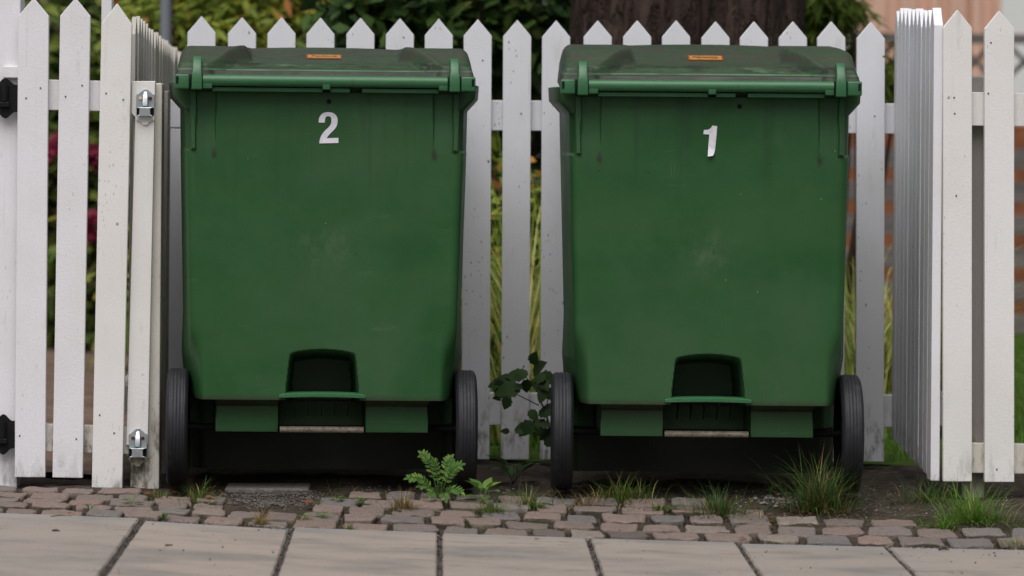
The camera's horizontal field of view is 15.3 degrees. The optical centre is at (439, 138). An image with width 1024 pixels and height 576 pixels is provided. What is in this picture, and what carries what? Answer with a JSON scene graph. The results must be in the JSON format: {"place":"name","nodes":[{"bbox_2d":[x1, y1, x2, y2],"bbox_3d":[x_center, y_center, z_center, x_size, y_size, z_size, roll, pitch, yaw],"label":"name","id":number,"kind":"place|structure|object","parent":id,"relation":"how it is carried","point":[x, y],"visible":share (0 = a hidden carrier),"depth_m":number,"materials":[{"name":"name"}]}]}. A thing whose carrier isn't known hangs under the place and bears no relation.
{"place":"outdoors","nodes":[
{"label":"outdoors","id":0,"kind":"place"},
{"bbox_2d":[46,347,127,473],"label":"garden path","id":1,"kind":"structure","parent":0,"point":[89,400],"depth_m":12.25,"materials":[{"name":"grey stone"}]},
{"bbox_2d":[160,0,171,45],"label":"lamp post","id":2,"kind":"object","parent":1,"relation":"on","point":[166,20],"depth_m":12.28,"materials":[{"name":"grey metal"}]},
{"bbox_2d":[0,513,1023,575],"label":"pavement","id":3,"kind":"structure","parent":0,"point":[82,545],"depth_m":8.53,"materials":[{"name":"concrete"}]},
{"bbox_2d":[3,482,1022,575],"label":"grit","id":4,"kind":"object","parent":3,"relation":"on","point":[246,496],"visible":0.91,"depth_m":9.32,"materials":[{"name":"stone"}]},
{"bbox_2d":[16,455,1023,551],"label":"soil strip","id":5,"kind":"object","parent":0,"point":[363,480],"visible":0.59,"depth_m":9.70,"materials":[{"name":"brown soil"}]},
{"bbox_2d":[0,0,24,487],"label":"gate post","id":6,"kind":"object","parent":5,"relation":"on","point":[11,11],"visible":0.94,"depth_m":9.52,"materials":[{"name":"white paint"}]},
{"bbox_2d":[0,0,131,487],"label":"garden gate","id":7,"kind":"structure","parent":6,"relation":"attached to","point":[74,95],"depth_m":9.49,"materials":[{"name":"white paint"}]},
{"bbox_2d":[101,0,181,473],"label":"picket fence","id":8,"kind":"object","parent":5,"relation":"on","point":[155,57],"visible":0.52,"depth_m":9.96,"materials":[{"name":"paint"}]},
{"bbox_2d":[126,81,164,488],"bbox_3d":[-0.738,0.367,9.546,0.081,1.021,0.128,0,0,0],"label":"latch post","id":9,"kind":"object","parent":5,"relation":"on","point":[144,424],"visible":1,"depth_m":9.50,"materials":[{"name":"white paint"}]},
{"bbox_2d":[177,475,232,502],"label":"grass tuft","id":10,"kind":"object","parent":5,"relation":"on","point":[202,493],"visible":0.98,"depth_m":9.31,"materials":[{"name":"green plant"}]},
{"bbox_2d":[243,504,275,528],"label":"grass tuft","id":11,"kind":"object","parent":5,"relation":"on","point":[263,522],"visible":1,"depth_m":8.98,"materials":[{"name":"beige plant"}]},
{"bbox_2d":[225,483,310,492],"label":"concrete block","id":12,"kind":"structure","parent":5,"relation":"on","point":[254,487],"depth_m":9.52,"materials":[{"name":"grey concrete"}]},
{"bbox_2d":[165,45,478,488],"bbox_3d":[-0.301,0.318,9.745,0.790,1.102,0.800,1,0,-2],"label":"wheelie bin","id":13,"kind":"object","parent":5,"relation":"on","point":[322,199],"visible":0.98,"depth_m":9.40,"materials":[{"name":"green plastic"}]},
{"bbox_2d":[341,522,364,529],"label":"grass tuft","id":14,"kind":"object","parent":5,"relation":"on","point":[349,526],"visible":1,"depth_m":8.96,"materials":[{"name":"green plant"}]},
{"bbox_2d":[403,450,464,502],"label":"feathery weed","id":15,"kind":"object","parent":5,"relation":"on","point":[454,468],"visible":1,"depth_m":9.37,"materials":[{"name":"green plant"}]},
{"bbox_2d":[464,494,520,517],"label":"grass tuft","id":16,"kind":"object","parent":5,"relation":"on","point":[488,510],"visible":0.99,"depth_m":9.23,"materials":[{"name":"green plant"}]},
{"bbox_2d":[9,479,989,531],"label":"leaf litter","id":17,"kind":"object","parent":5,"relation":"on","point":[528,500],"visible":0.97,"depth_m":9.31,"materials":[{"name":"brown plant"}]},
{"bbox_2d":[0,485,1023,549],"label":"cobblestone strip","id":18,"kind":"object","parent":5,"relation":"on","point":[581,522],"visible":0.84,"depth_m":9.12,"materials":[{"name":"stone"}]},
{"bbox_2d":[123,495,143,503],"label":"weed","id":19,"kind":"object","parent":18,"relation":"on","point":[132,499],"visible":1,"depth_m":9.18,"materials":[{"name":"green plant"}]},
{"bbox_2d":[141,489,168,500],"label":"grass tuft","id":20,"kind":"object","parent":18,"relation":"on","point":[158,496],"visible":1,"depth_m":9.31,"materials":[{"name":"green plant"}]},
{"bbox_2d":[355,497,365,505],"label":"weed","id":21,"kind":"object","parent":18,"relation":"on","point":[361,503],"visible":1,"depth_m":9.28,"materials":[{"name":"green plant"}]},
{"bbox_2d":[383,487,424,510],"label":"grass tuft","id":22,"kind":"object","parent":18,"relation":"on","point":[406,505],"visible":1,"depth_m":9.24,"materials":[{"name":"beige plant"}]},
{"bbox_2d":[459,477,499,501],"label":"weed","id":23,"kind":"object","parent":18,"relation":"on","point":[488,483],"visible":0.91,"depth_m":9.37,"materials":[{"name":"green plant"}]},
{"bbox_2d":[176,476,844,516],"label":"sparse grass","id":24,"kind":"structure","parent":18,"relation":"on","point":[476,500],"depth_m":9.35,"materials":[{"name":"green plant"}]},
{"bbox_2d":[530,501,547,508],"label":"weed","id":25,"kind":"object","parent":18,"relation":"on","point":[538,505],"visible":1,"depth_m":9.30,"materials":[{"name":"green plant"}]},
{"bbox_2d":[545,487,609,511],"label":"grass tuft","id":26,"kind":"object","parent":18,"relation":"on","point":[588,503],"visible":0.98,"depth_m":9.35,"materials":[{"name":"green plant"}]},
{"bbox_2d":[566,468,675,510],"bbox_3d":[0.441,0.871,9.441,0.343,0.123,0.251,0,0,16],"label":"grass tuft","id":27,"kind":"object","parent":18,"relation":"on","point":[619,496],"visible":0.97,"depth_m":9.43,"materials":[{"name":"green plant"}]},
{"bbox_2d":[647,498,671,512],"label":"grass tuft","id":28,"kind":"object","parent":18,"relation":"on","point":[657,508],"visible":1,"depth_m":9.31,"materials":[{"name":"green plant"}]},
{"bbox_2d":[488,455,541,483],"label":"weed","id":29,"kind":"object","parent":5,"relation":"on","point":[510,471],"visible":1,"depth_m":9.73,"materials":[{"name":"green plant"}]},
{"bbox_2d":[488,351,552,446],"bbox_3d":[0.236,0.716,9.967,0.225,0.327,0.134,0,0,0],"label":"seedling","id":30,"kind":"object","parent":5,"relation":"on","point":[506,387],"visible":0.88,"depth_m":9.95,"materials":[{"name":"green plant"}]},
{"bbox_2d":[501,479,556,509],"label":"grass tuft","id":31,"kind":"object","parent":5,"relation":"on","point":[525,499],"visible":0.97,"depth_m":9.32,"materials":[{"name":"green plant"}]},
{"bbox_2d":[168,16,893,461],"bbox_3d":[0.268,0.273,10.326,2.003,1.192,0.068,0,0,0],"label":"picket fence","id":32,"kind":"object","parent":5,"relation":"on","point":[516,114],"visible":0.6,"depth_m":10.30,"materials":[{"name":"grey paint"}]},
{"bbox_2d":[548,44,863,492],"bbox_3d":[0.668,0.317,9.740,0.790,1.122,0.800,0,1,1],"label":"wheelie bin","id":33,"kind":"object","parent":5,"relation":"on","point":[704,191],"visible":0.98,"depth_m":9.39,"materials":[{"name":"green plastic"}]},
{"bbox_2d":[651,479,789,524],"bbox_3d":[0.642,0.893,9.279,0.479,0.144,0.338,0,0,0],"label":"grass tuft","id":34,"kind":"object","parent":5,"relation":"on","point":[718,508],"visible":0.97,"depth_m":9.28,"materials":[{"name":"green plant"}]},
{"bbox_2d":[740,444,910,532],"bbox_3d":[0.938,0.857,9.341,0.454,0.260,0.458,0,0,-35],"label":"grass tuft","id":35,"kind":"object","parent":5,"relation":"on","point":[816,491],"visible":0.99,"depth_m":9.33,"materials":[{"name":"green plant"}]},
{"bbox_2d":[780,484,872,519],"bbox_3d":[0.941,0.894,9.334,0.308,0.138,0.231,0,0,0],"label":"grass tuft","id":36,"kind":"object","parent":5,"relation":"on","point":[812,512],"visible":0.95,"depth_m":9.32,"materials":[{"name":"plant"}]},
{"bbox_2d":[891,8,942,480],"bbox_3d":[1.255,0.252,9.926,0.059,1.202,0.848,0,0,0],"label":"picket fence","id":37,"kind":"object","parent":5,"relation":"on","point":[916,333],"visible":1,"depth_m":9.78,"materials":[{"name":"white paint"}]},
{"bbox_2d":[874,473,991,516],"bbox_3d":[1.227,0.881,9.463,0.371,0.132,0.311,0,0,0],"label":"grass tuft","id":38,"kind":"object","parent":5,"relation":"on","point":[928,494],"visible":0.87,"depth_m":9.46,"materials":[{"name":"green plant"}]},
{"bbox_2d":[920,512,969,530],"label":"grass tuft","id":39,"kind":"object","parent":5,"relation":"on","point":[945,523],"visible":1,"depth_m":9.17,"materials":[{"name":"green plant"}]},
{"bbox_2d":[889,472,1023,532],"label":"grass tuft","id":40,"kind":"object","parent":5,"relation":"on","point":[973,513],"visible":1,"depth_m":9.24,"materials":[{"name":"green plant"}]},
{"bbox_2d":[942,10,1023,497],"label":"picket fence","id":41,"kind":"object","parent":5,"relation":"on","point":[982,116],"visible":0.91,"depth_m":9.49,"materials":[{"name":"white paint"}]},
{"bbox_2d":[986,531,1023,549],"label":"grass tuft","id":42,"kind":"object","parent":5,"relation":"on","point":[1016,542],"visible":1,"depth_m":8.97,"materials":[{"name":"plant"}]},
{"bbox_2d":[90,296,1023,465],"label":"lawn","id":43,"kind":"structure","parent":0,"point":[904,461],"depth_m":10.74,"materials":[{"name":"green plant"}]},
{"bbox_2d":[25,0,201,351],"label":"rose bush","id":44,"kind":"object","parent":43,"relation":"on","point":[54,10],"visible":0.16,"depth_m":14.70,"materials":[{"name":"green plant"}]},
{"bbox_2d":[48,0,264,244],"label":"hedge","id":45,"kind":"object","parent":43,"relation":"on","point":[54,32],"depth_m":18.91,"materials":[{"name":"green plant"}]},
{"bbox_2d":[47,0,340,371],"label":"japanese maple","id":46,"kind":"object","parent":43,"relation":"on","point":[222,18],"visible":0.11,"depth_m":13.01,"materials":[{"name":"green plant"}]},
{"bbox_2d":[298,0,570,232],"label":"dark shrub","id":47,"kind":"object","parent":43,"relation":"on","point":[498,19],"visible":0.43,"depth_m":12.06,"materials":[{"name":"green plant"}]},
{"bbox_2d":[461,273,540,378],"bbox_3d":[0.235,0.644,11.264,0.743,0.511,0.603,0,0,0],"label":"shrub","id":48,"kind":"object","parent":43,"relation":"on","point":[498,334],"visible":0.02,"depth_m":11.04,"materials":[{"name":"green plant"}]},
{"bbox_2d":[490,131,540,297],"bbox_3d":[0.275,0.393,11.998,0.705,1.004,0.549,0,0,-34],"label":"autumn shrub","id":49,"kind":"object","parent":43,"relation":"on","point":[497,180],"visible":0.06,"depth_m":11.90,"materials":[{"name":"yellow plant"}]},
{"bbox_2d":[460,95,853,443],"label":"ornamental grass","id":50,"kind":"object","parent":43,"relation":"on","point":[495,348],"depth_m":11.09,"materials":[{"name":"green plant"}]},
{"bbox_2d":[570,0,805,45],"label":"tree","id":51,"kind":"object","parent":43,"relation":"on","point":[773,20],"visible":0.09,"depth_m":11.26,"materials":[{"name":"brown plant"}]},
{"bbox_2d":[804,0,894,348],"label":"narrow leaved shrub","id":52,"kind":"object","parent":43,"relation":"on","point":[844,17],"visible":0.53,"depth_m":12.55,"materials":[{"name":"green plant"}]},
{"bbox_2d":[843,33,1023,333],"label":"garden fence","id":53,"kind":"object","parent":43,"relation":"on","point":[1018,186],"visible":0.07,"depth_m":16.60,"materials":[{"name":"brown wood"}]},
{"bbox_2d":[844,219,1023,436],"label":"ornamental grass","id":54,"kind":"object","parent":43,"relation":"on","point":[849,364],"depth_m":11.36,"materials":[{"name":"green plant"}]},
{"bbox_2d":[489,154,893,465],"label":"ground","id":55,"kind":"structure","parent":0,"point":[509,461],"depth_m":10.84,"materials":[{"name":"soil"}]},
{"bbox_2d":[845,0,1023,313],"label":"house","id":56,"kind":"structure","parent":55,"relation":"on","point":[978,15],"depth_m":17.99,"materials":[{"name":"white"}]}
]}

